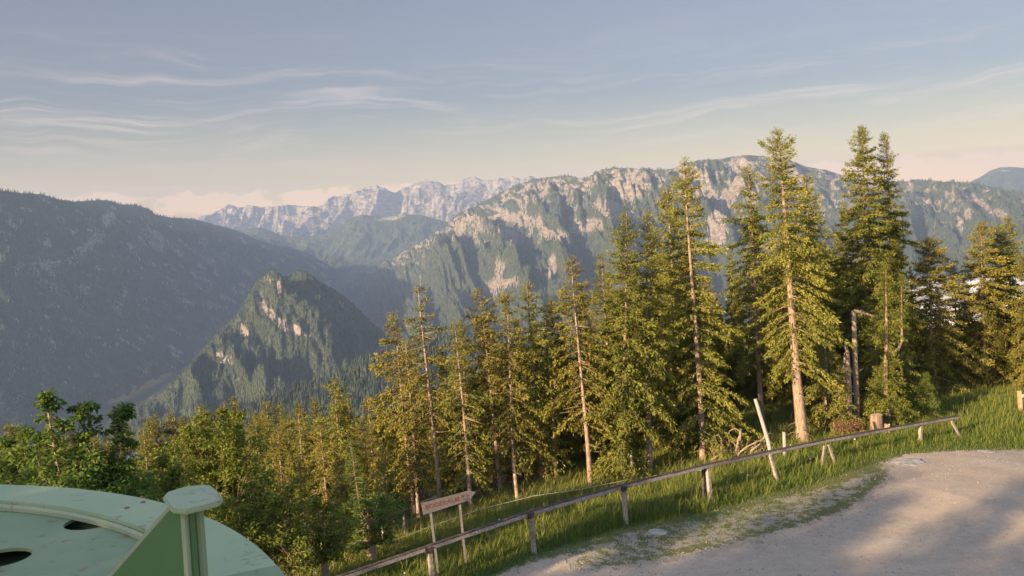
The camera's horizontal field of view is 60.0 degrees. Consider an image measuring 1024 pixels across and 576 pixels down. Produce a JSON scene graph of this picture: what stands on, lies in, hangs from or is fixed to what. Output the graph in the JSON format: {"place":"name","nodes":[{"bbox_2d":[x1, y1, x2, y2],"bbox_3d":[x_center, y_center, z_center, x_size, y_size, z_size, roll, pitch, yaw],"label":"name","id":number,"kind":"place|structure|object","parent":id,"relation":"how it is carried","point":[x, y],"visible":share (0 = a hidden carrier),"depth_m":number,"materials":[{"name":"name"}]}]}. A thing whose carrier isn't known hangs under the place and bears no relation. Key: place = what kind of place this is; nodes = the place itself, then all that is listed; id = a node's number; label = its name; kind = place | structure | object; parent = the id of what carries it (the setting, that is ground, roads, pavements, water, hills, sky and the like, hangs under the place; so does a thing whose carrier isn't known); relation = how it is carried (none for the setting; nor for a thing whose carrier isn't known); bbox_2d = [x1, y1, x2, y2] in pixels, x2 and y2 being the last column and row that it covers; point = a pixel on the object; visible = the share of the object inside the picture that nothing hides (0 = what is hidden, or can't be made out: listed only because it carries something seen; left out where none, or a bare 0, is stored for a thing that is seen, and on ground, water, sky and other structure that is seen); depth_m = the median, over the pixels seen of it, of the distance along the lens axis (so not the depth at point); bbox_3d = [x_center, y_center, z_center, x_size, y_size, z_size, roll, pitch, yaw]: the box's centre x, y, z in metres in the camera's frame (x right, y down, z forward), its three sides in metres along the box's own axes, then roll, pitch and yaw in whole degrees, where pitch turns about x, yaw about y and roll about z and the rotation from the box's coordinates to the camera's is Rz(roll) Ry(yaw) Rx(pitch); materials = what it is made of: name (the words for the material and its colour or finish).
{"place":"outdoors","nodes":[
{"label":"outdoors","id":0,"kind":"place"},
{"bbox_2d":[0,191,337,436],"bbox_3d":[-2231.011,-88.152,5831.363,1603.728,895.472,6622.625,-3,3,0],"label":"mountain","id":1,"kind":"structure","parent":0,"point":[108,215],"depth_m":4303.44,"materials":[{"name":"grey stone"}]},
{"bbox_2d":[0,188,336,437],"bbox_3d":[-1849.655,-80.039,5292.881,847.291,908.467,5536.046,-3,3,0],"label":"mountain forest","id":2,"kind":"object","parent":1,"relation":"on","point":[19,406],"visible":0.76,"depth_m":3915.95,"materials":[{"name":"green plant"}]},
{"bbox_2d":[97,271,395,457],"bbox_3d":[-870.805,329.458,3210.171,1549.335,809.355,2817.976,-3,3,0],"label":"mountain","id":3,"kind":"structure","parent":0,"point":[294,328],"depth_m":2572.21,"materials":[{"name":"green plant"}]},
{"bbox_2d":[66,268,397,462],"bbox_3d":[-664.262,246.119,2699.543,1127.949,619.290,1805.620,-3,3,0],"label":"mountain forest","id":4,"kind":"object","parent":3,"relation":"on","point":[218,387],"visible":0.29,"depth_m":2495.11,"materials":[{"name":"green plant"}]},
{"bbox_2d":[237,214,448,266],"bbox_3d":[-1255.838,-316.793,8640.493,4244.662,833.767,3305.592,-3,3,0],"label":"hills","id":5,"kind":"structure","parent":0,"point":[357,240],"depth_m":8574.35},
{"bbox_2d":[187,176,536,236],"bbox_3d":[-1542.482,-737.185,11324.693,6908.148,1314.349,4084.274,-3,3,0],"label":"range","id":6,"kind":"structure","parent":0,"point":[440,201],"depth_m":11091.06,"materials":[{"name":"grey stone"}]},
{"bbox_2d":[328,246,411,294],"bbox_3d":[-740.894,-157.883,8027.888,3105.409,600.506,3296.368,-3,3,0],"label":"valley hills","id":7,"kind":"structure","parent":0,"point":[345,273],"depth_m":7849.68,"materials":[{"name":"green plant"}]},
{"bbox_2d":[217,332,550,452],"bbox_3d":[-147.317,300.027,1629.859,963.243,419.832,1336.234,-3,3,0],"label":"wooded spur","id":8,"kind":"structure","parent":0,"point":[322,379],"depth_m":1528.78,"materials":[{"name":"green plant"}]},
{"bbox_2d":[206,326,602,467],"bbox_3d":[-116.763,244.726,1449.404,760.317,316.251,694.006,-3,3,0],"label":"spur forest","id":9,"kind":"object","parent":8,"relation":"on","point":[358,387],"visible":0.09,"depth_m":1516.93,"materials":[{"name":"green plant"}]},
{"bbox_2d":[0,0,1023,217],"label":"sky","id":10,"kind":"structure","parent":0,"point":[179,108],"materials":[{"name":"blue"}]},
{"bbox_2d":[2,317,1023,575],"bbox_3d":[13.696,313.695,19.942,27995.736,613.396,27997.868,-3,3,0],"label":"ground","id":11,"kind":"structure","parent":0,"point":[684,545],"depth_m":30.50,"materials":[{"name":"grey gravel"}]},
{"bbox_2d":[0,425,78,484],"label":"broadleaf tree","id":12,"kind":"object","parent":11,"relation":"on","point":[10,449],"visible":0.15,"depth_m":20.98,"materials":[{"name":"green plant"}]},
{"bbox_2d":[0,387,167,502],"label":"broadleaf tree","id":13,"kind":"object","parent":11,"relation":"on","point":[87,475],"visible":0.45,"depth_m":18.27,"materials":[{"name":"green plant"}]},
{"bbox_2d":[0,485,284,575],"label":"lift wheel","id":14,"kind":"object","parent":11,"relation":"on","point":[52,531],"visible":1,"depth_m":3.06,"materials":[{"name":"green paint"}]},
{"bbox_2d":[136,424,156,498],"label":"spruce tree","id":15,"kind":"object","parent":11,"relation":"on","point":[146,442],"visible":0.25,"depth_m":42.02,"materials":[{"name":"green plant"}]},
{"bbox_2d":[145,413,172,456],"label":"spruce tree","id":16,"kind":"object","parent":11,"relation":"on","point":[155,428],"visible":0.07,"depth_m":64.87,"materials":[{"name":"green plant"}]},
{"bbox_2d":[116,451,224,516],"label":"broadleaf tree","id":17,"kind":"object","parent":11,"relation":"on","point":[173,475],"visible":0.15,"depth_m":24.01,"materials":[{"name":"green plant"}]},
{"bbox_2d":[162,409,182,462],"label":"spruce tree","id":18,"kind":"object","parent":11,"relation":"on","point":[168,431],"visible":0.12,"depth_m":65.33,"materials":[{"name":"green plant"}]},
{"bbox_2d":[143,405,283,527],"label":"broadleaf tree","id":19,"kind":"object","parent":11,"relation":"on","point":[223,477],"visible":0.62,"depth_m":29.30,"materials":[{"name":"green plant"}]},
{"bbox_2d":[207,467,289,565],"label":"broadleaf tree","id":20,"kind":"object","parent":11,"relation":"on","point":[247,528],"visible":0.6,"depth_m":25.71,"materials":[{"name":"green plant"}]},
{"bbox_2d":[243,418,280,520],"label":"spruce tree","id":21,"kind":"object","parent":11,"relation":"on","point":[257,450],"visible":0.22,"depth_m":38.03,"materials":[{"name":"green plant"}]},
{"bbox_2d":[252,480,315,575],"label":"leafy bush","id":22,"kind":"object","parent":11,"relation":"on","point":[288,547],"visible":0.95,"depth_m":25.38,"materials":[{"name":"green plant"}]},
{"bbox_2d":[268,414,307,491],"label":"spruce tree","id":23,"kind":"object","parent":11,"relation":"on","point":[286,438],"visible":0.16,"depth_m":54.32,"materials":[{"name":"green plant"}]},
{"bbox_2d":[264,423,313,527],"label":"spruce tree","id":24,"kind":"object","parent":11,"relation":"on","point":[283,447],"visible":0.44,"depth_m":36.02,"materials":[{"name":"green plant"}]},
{"bbox_2d":[286,454,321,562],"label":"spruce tree","id":25,"kind":"object","parent":11,"relation":"on","point":[299,478],"visible":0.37,"depth_m":30.98,"materials":[{"name":"green plant"}]},
{"bbox_2d":[290,416,317,479],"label":"spruce tree","id":26,"kind":"object","parent":11,"relation":"on","point":[305,434],"visible":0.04,"depth_m":58.08,"materials":[{"name":"green plant"}]},
{"bbox_2d":[283,407,333,508],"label":"spruce tree","id":27,"kind":"object","parent":11,"relation":"on","point":[300,447],"visible":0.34,"depth_m":38.08,"materials":[{"name":"green plant"}]},
{"bbox_2d":[305,397,330,477],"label":"spruce tree","id":28,"kind":"object","parent":11,"relation":"on","point":[314,411],"visible":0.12,"depth_m":66.07,"materials":[{"name":"green plant"}]},
{"bbox_2d":[294,422,347,538],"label":"spruce tree","id":29,"kind":"object","parent":11,"relation":"on","point":[325,470],"visible":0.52,"depth_m":35.01,"materials":[{"name":"green plant"}]},
{"bbox_2d":[288,493,362,575],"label":"leafy bush","id":30,"kind":"object","parent":11,"relation":"on","point":[329,540],"visible":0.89,"depth_m":26.91,"materials":[{"name":"green plant"}]},
{"bbox_2d":[311,377,372,495],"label":"spruce tree","id":31,"kind":"object","parent":11,"relation":"on","point":[339,427],"visible":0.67,"depth_m":42.99,"materials":[{"name":"green plant"}]},
{"bbox_2d":[325,447,360,543],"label":"spruce tree","id":32,"kind":"object","parent":11,"relation":"on","point":[338,493],"visible":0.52,"depth_m":33.01,"materials":[{"name":"green plant"}]},
{"bbox_2d":[337,437,394,561],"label":"spruce tree","id":33,"kind":"object","parent":11,"relation":"on","point":[355,480],"visible":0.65,"depth_m":30.47,"materials":[{"name":"green plant"}]},
{"bbox_2d":[342,393,400,508],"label":"spruce tree","id":34,"kind":"object","parent":11,"relation":"on","point":[369,447],"visible":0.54,"depth_m":39.98,"materials":[{"name":"green plant"}]},
{"bbox_2d":[348,492,407,563],"bbox_3d":[-4.498,8.344,29.739,2.407,2.940,1.692,-5,4,-39],"label":"leafy bush","id":35,"kind":"object","parent":11,"relation":"on","point":[374,520],"visible":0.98,"depth_m":29.57,"materials":[{"name":"green plant"}]},
{"bbox_2d":[363,444,417,530],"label":"spruce tree","id":36,"kind":"object","parent":11,"relation":"on","point":[383,484],"visible":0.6,"depth_m":35.00,"materials":[{"name":"green plant"}]},
{"bbox_2d":[362,311,436,516],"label":"spruce tree","id":37,"kind":"object","parent":11,"relation":"on","point":[388,391],"visible":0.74,"depth_m":37.24,"materials":[{"name":"green plant"}]},
{"bbox_2d":[369,337,448,517],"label":"spruce tree","id":38,"kind":"object","parent":11,"relation":"on","point":[412,468],"visible":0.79,"depth_m":36.51,"materials":[{"name":"green plant"}]},
{"bbox_2d":[396,279,459,513],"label":"spruce tree","id":39,"kind":"object","parent":11,"relation":"on","point":[429,399],"visible":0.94,"depth_m":36.26,"materials":[{"name":"green plant"}]},
{"bbox_2d":[425,348,465,495],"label":"spruce tree","id":40,"kind":"object","parent":11,"relation":"on","point":[451,478],"visible":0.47,"depth_m":39.39,"materials":[{"name":"green plant"}]},
{"bbox_2d":[421,491,474,574],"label":"arrow sign","id":41,"kind":"object","parent":11,"relation":"on","point":[430,507],"visible":0.99,"depth_m":27.23,"materials":[{"name":"brown wood"}]},
{"bbox_2d":[447,317,488,486],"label":"spruce tree","id":42,"kind":"object","parent":11,"relation":"on","point":[471,378],"visible":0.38,"depth_m":40.99,"materials":[{"name":"green plant"}]},
{"bbox_2d":[433,321,503,509],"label":"spruce tree","id":43,"kind":"object","parent":11,"relation":"on","point":[466,450],"visible":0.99,"depth_m":35.47,"materials":[{"name":"green plant"}]},
{"bbox_2d":[471,312,511,484],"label":"spruce tree","id":44,"kind":"object","parent":11,"relation":"on","point":[490,473],"visible":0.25,"depth_m":40.47,"materials":[{"name":"green plant"}]},
{"bbox_2d":[446,287,538,491],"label":"spruce tree","id":45,"kind":"object","parent":11,"relation":"on","point":[488,349],"visible":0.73,"depth_m":38.27,"materials":[{"name":"green plant"}]},
{"bbox_2d":[483,330,517,477],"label":"spruce tree","id":46,"kind":"object","parent":11,"relation":"on","point":[502,436],"visible":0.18,"depth_m":40.64,"materials":[{"name":"green plant"}]},
{"bbox_2d":[329,455,701,565],"bbox_3d":[0.343,8.312,34.095,15.969,2.400,2.578,-4,4,-25],"label":"wire fence","id":47,"kind":"object","parent":11,"relation":"on","point":[515,489],"visible":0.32,"depth_m":35.09,"materials":[{"name":"wood"}]},
{"bbox_2d":[481,288,553,493],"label":"spruce tree","id":48,"kind":"object","parent":11,"relation":"on","point":[513,437],"visible":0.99,"depth_m":37.04,"materials":[{"name":"green plant"}]},
{"bbox_2d":[505,319,538,472],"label":"spruce tree","id":49,"kind":"object","parent":11,"relation":"on","point":[519,375],"visible":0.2,"depth_m":41.64,"materials":[{"name":"green plant"}]},
{"bbox_2d":[497,279,574,485],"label":"spruce tree","id":50,"kind":"object","parent":11,"relation":"on","point":[540,463],"visible":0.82,"depth_m":38.04,"materials":[{"name":"green plant"}]},
{"bbox_2d":[524,311,563,469],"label":"spruce tree","id":51,"kind":"object","parent":11,"relation":"on","point":[538,391],"visible":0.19,"depth_m":41.04,"materials":[{"name":"green plant"}]},
{"bbox_2d":[525,303,573,478],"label":"spruce tree","id":52,"kind":"object","parent":11,"relation":"on","point":[549,366],"visible":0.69,"depth_m":38.48,"materials":[{"name":"green plant"}]},
{"bbox_2d":[537,296,581,470],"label":"spruce tree","id":53,"kind":"object","parent":11,"relation":"on","point":[569,448],"visible":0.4,"depth_m":41.39,"materials":[{"name":"green plant"}]},
{"bbox_2d":[554,317,585,465],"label":"spruce tree","id":54,"kind":"object","parent":11,"relation":"on","point":[570,435],"visible":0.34,"depth_m":41.71,"materials":[{"name":"green plant"}]},
{"bbox_2d":[541,254,625,485],"bbox_3d":[2.991,3.674,36.895,3.277,10.222,2.843,0,4,35],"label":"spruce tree","id":55,"kind":"object","parent":11,"relation":"on","point":[571,369],"visible":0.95,"depth_m":36.77,"materials":[{"name":"green plant"}]},
{"bbox_2d":[564,290,612,461],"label":"spruce tree","id":56,"kind":"object","parent":11,"relation":"on","point":[583,445],"visible":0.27,"depth_m":41.97,"materials":[{"name":"green plant"}]},
{"bbox_2d":[585,253,620,435],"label":"spruce tree","id":57,"kind":"object","parent":11,"relation":"on","point":[596,294],"visible":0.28,"depth_m":47.05,"materials":[{"name":"green plant"}]},
{"bbox_2d":[597,265,637,442],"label":"spruce tree","id":58,"kind":"object","parent":11,"relation":"on","point":[609,373],"visible":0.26,"depth_m":43.86,"materials":[{"name":"green plant"}]},
{"bbox_2d":[579,205,669,489],"bbox_3d":[4.661,2.692,37.472,3.754,12.412,4.643,0,0,0],"label":"spruce tree","id":59,"kind":"object","parent":11,"relation":"on","point":[621,462],"visible":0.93,"depth_m":36.76,"materials":[{"name":"green plant"}]},
{"bbox_2d":[612,247,668,441],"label":"spruce tree","id":60,"kind":"object","parent":11,"relation":"on","point":[641,434],"visible":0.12,"depth_m":44.07,"materials":[{"name":"green plant"}]},
{"bbox_2d":[613,209,678,469],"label":"spruce tree","id":61,"kind":"object","parent":11,"relation":"on","point":[645,288],"visible":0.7,"depth_m":37.90,"materials":[{"name":"green plant"}]},
{"bbox_2d":[336,415,960,575],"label":"rail fence","id":62,"kind":"object","parent":11,"relation":"on","point":[531,513],"visible":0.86,"depth_m":29.85,"materials":[{"name":"grey wood"}]},
{"bbox_2d":[279,365,1023,575],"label":"tall grass","id":63,"kind":"structure","parent":11,"relation":"on","point":[737,483],"depth_m":34.48,"materials":[{"name":"green plant"}]},
{"bbox_2d":[629,226,686,434],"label":"spruce tree","id":64,"kind":"object","parent":11,"relation":"on","point":[656,314],"visible":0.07,"depth_m":45.11,"materials":[{"name":"green plant"}]},
{"bbox_2d":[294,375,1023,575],"bbox_3d":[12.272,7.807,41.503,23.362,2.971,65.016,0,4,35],"label":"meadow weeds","id":65,"kind":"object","parent":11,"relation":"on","point":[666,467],"visible":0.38,"depth_m":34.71,"materials":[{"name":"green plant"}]},
{"bbox_2d":[635,184,718,459],"bbox_3d":[7.275,1.845,40.829,4.243,13.204,3.846,-4,3,0],"label":"spruce tree","id":66,"kind":"object","parent":11,"relation":"on","point":[675,269],"visible":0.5,"depth_m":40.56,"materials":[{"name":"green plant"}]},
{"bbox_2d":[679,233,726,415],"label":"spruce tree","id":67,"kind":"object","parent":11,"relation":"on","point":[693,256],"visible":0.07,"depth_m":47.95,"materials":[{"name":"green plant"}]},
{"bbox_2d":[654,156,763,467],"bbox_3d":[8.295,1.164,39.295,5.101,14.034,4.183,-3,0,0],"label":"spruce tree","id":68,"kind":"object","parent":11,"relation":"on","point":[712,411],"visible":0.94,"depth_m":38.89,"materials":[{"name":"green plant"}]},
{"bbox_2d":[695,279,722,408],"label":"spruce tree","id":69,"kind":"object","parent":11,"relation":"on","point":[712,347],"visible":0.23,"depth_m":47.21,"materials":[{"name":"green plant"}]},
{"bbox_2d":[713,315,733,408],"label":"spruce tree","id":70,"kind":"object","parent":11,"relation":"on","point":[721,349],"visible":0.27,"depth_m":48.74,"materials":[{"name":"green plant"}]},
{"bbox_2d":[719,250,755,408],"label":"spruce tree","id":71,"kind":"object","parent":11,"relation":"on","point":[738,389],"visible":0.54,"depth_m":48.77,"materials":[{"name":"green plant"}]},
{"bbox_2d":[710,428,774,461],"bbox_3d":[9.965,6.820,38.374,2.930,1.610,0.732,-3,3,0],"label":"dead brushwood","id":72,"kind":"object","parent":11,"relation":"on","point":[744,448],"visible":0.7,"depth_m":38.31,"materials":[{"name":"brown wood"}]},
{"bbox_2d":[718,165,789,426],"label":"spruce tree","id":73,"kind":"object","parent":11,"relation":"on","point":[755,329],"visible":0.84,"depth_m":44.47,"materials":[{"name":"green plant"}]},
{"bbox_2d":[733,212,782,403],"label":"spruce tree","id":74,"kind":"object","parent":11,"relation":"on","point":[753,385],"visible":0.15,"depth_m":49.78,"materials":[{"name":"green plant"}]},
{"bbox_2d":[754,398,776,476],"bbox_3d":[9.851,6.038,34.243,0.951,3.534,0.166,0,4,34],"label":"leaning pole","id":75,"kind":"object","parent":11,"relation":"on","point":[765,432],"visible":0.61,"depth_m":34.21,"materials":[{"name":"white wood"}]},
{"bbox_2d":[749,257,784,403],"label":"spruce tree","id":76,"kind":"object","parent":11,"relation":"on","point":[764,374],"visible":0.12,"depth_m":49.71,"materials":[{"name":"green plant"}]},
{"bbox_2d":[731,128,857,443],"bbox_3d":[12.627,0.131,40.318,5.360,14.960,4.264,-5,0,0],"label":"spruce tree","id":77,"kind":"object","parent":11,"relation":"on","point":[795,340],"visible":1,"depth_m":40.18,"materials":[{"name":"green plant"}]},
{"bbox_2d":[771,173,857,414],"bbox_3d":[15.746,1.127,46.584,4.551,14.241,4.631,-4,3,0],"label":"spruce tree","id":78,"kind":"object","parent":11,"relation":"on","point":[809,223],"visible":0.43,"depth_m":46.05,"materials":[{"name":"green plant"}]},
{"bbox_2d":[801,212,844,393],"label":"spruce tree","id":79,"kind":"object","parent":11,"relation":"on","point":[828,303],"visible":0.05,"depth_m":49.55,"materials":[{"name":"green plant"}]},
{"bbox_2d":[803,338,853,432],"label":"spruce tree","id":80,"kind":"object","parent":11,"relation":"on","point":[816,389],"visible":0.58,"depth_m":42.45,"materials":[{"name":"green plant"}]},
{"bbox_2d":[823,248,843,380],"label":"spruce tree","id":81,"kind":"object","parent":11,"relation":"on","point":[831,291],"visible":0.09,"depth_m":51.79,"materials":[{"name":"green plant"}]},
{"bbox_2d":[820,364,866,436],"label":"spruce tree","id":82,"kind":"object","parent":11,"relation":"on","point":[839,395],"visible":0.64,"depth_m":41.65,"materials":[{"name":"green plant"}]},
{"bbox_2d":[828,201,867,389],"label":"spruce tree","id":83,"kind":"object","parent":11,"relation":"on","point":[844,328],"visible":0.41,"depth_m":50.88,"materials":[{"name":"green plant"}]},
{"bbox_2d":[830,416,865,435],"bbox_3d":[15.445,6.422,40.819,1.570,0.956,1.061,-3,3,0],"label":"brush heap","id":84,"kind":"object","parent":11,"relation":"on","point":[843,430],"visible":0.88,"depth_m":40.71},
{"bbox_2d":[841,342,854,424],"bbox_3d":[15.944,4.687,42.326,0.688,4.273,0.524,-3,3,0],"label":"trunk","id":85,"kind":"object","parent":11,"relation":"on","point":[847,379],"visible":0.68,"depth_m":42.27,"materials":[{"name":"wood"}]},
{"bbox_2d":[851,310,879,425],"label":"broken tree","id":86,"kind":"object","parent":11,"relation":"on","point":[856,399],"visible":0.81,"depth_m":42.70,"materials":[{"name":"grey wood"}]},
{"bbox_2d":[822,124,930,403],"bbox_3d":[20.056,-0.783,49.385,5.241,16.678,5.659,-6,5,-44],"label":"spruce tree","id":87,"kind":"object","parent":11,"relation":"on","point":[857,233],"visible":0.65,"depth_m":49.07,"materials":[{"name":"green plant"}]},
{"bbox_2d":[851,310,912,418],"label":"spruce tree","id":88,"kind":"object","parent":11,"relation":"on","point":[871,356],"visible":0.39,"depth_m":45.01,"materials":[{"name":"green plant"}]},
{"bbox_2d":[859,258,919,429],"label":"candelabra spruce","id":89,"kind":"object","parent":11,"relation":"on","point":[885,407],"visible":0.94,"depth_m":42.21,"materials":[{"name":"green plant"}]},
{"bbox_2d":[850,131,938,397],"bbox_3d":[21.197,-0.682,50.469,5.553,16.366,5.925,-1,4,23],"label":"spruce tree","id":90,"kind":"object","parent":11,"relation":"on","point":[895,238],"visible":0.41,"depth_m":49.92,"materials":[{"name":"green plant"}]},
{"bbox_2d":[880,317,929,411],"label":"spruce tree","id":91,"kind":"object","parent":11,"relation":"on","point":[906,393],"visible":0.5,"depth_m":46.43,"materials":[{"name":"green plant"}]},
{"bbox_2d":[902,372,943,424],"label":"spruce tree","id":92,"kind":"object","parent":11,"relation":"on","point":[930,401],"visible":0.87,"depth_m":43.91,"materials":[{"name":"green plant"}]},
{"bbox_2d":[900,236,994,397],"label":"spruce tree","id":93,"kind":"object","parent":11,"relation":"on","point":[932,348],"visible":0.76,"depth_m":50.35,"materials":[{"name":"green plant"}]},
{"bbox_2d":[935,260,977,368],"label":"spruce tree","id":94,"kind":"object","parent":11,"relation":"on","point":[952,272],"visible":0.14,"depth_m":57.03,"materials":[{"name":"green plant"}]},
{"bbox_2d":[943,220,1023,388],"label":"spruce tree","id":95,"kind":"object","parent":11,"relation":"on","point":[980,305],"visible":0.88,"depth_m":52.49,"materials":[{"name":"green plant"}]},
{"bbox_2d":[966,224,1023,377],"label":"spruce tree","id":96,"kind":"object","parent":11,"relation":"on","point":[1001,250],"visible":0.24,"depth_m":54.32,"materials":[{"name":"green plant"}]},
{"bbox_2d":[971,215,1023,378],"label":"spruce tree","id":97,"kind":"object","parent":11,"relation":"on","point":[1008,229],"visible":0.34,"depth_m":54.36,"materials":[{"name":"green plant"}]},
{"bbox_2d":[987,250,1023,390],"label":"spruce tree","id":98,"kind":"object","parent":11,"relation":"on","point":[1017,354],"visible":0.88,"depth_m":50.72,"materials":[{"name":"green plant"}]},
{"bbox_2d":[341,155,1023,350],"bbox_3d":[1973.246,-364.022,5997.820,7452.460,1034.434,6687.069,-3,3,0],"label":"mountain","id":99,"kind":"structure","parent":0,"point":[627,184],"depth_m":4682.44,"materials":[{"name":"grey stone"}]},
{"bbox_2d":[341,156,1023,350],"bbox_3d":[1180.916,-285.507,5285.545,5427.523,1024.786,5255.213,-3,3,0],"label":"mountain forest","id":100,"kind":"object","parent":99,"relation":"on","point":[493,256],"visible":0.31,"depth_m":4400.44,"materials":[{"name":"green plant"}]},
{"bbox_2d":[501,448,1023,575],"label":"gravel road","id":101,"kind":"structure","parent":0,"point":[939,520],"depth_m":27.58,"materials":[{"name":"grey gravel"}]},
{"bbox_2d":[904,273,1023,331],"bbox_3d":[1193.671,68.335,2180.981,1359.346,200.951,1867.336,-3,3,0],"label":"valley fog","id":102,"kind":"structure","parent":0,"point":[976,280],"depth_m":2096.89,"materials":[{"name":"white"}]},
{"bbox_2d":[970,167,1023,193],"bbox_3d":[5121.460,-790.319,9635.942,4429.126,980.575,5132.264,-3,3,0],"label":"ridge","id":103,"kind":"structure","parent":0,"point":[1009,178],"depth_m":8998.66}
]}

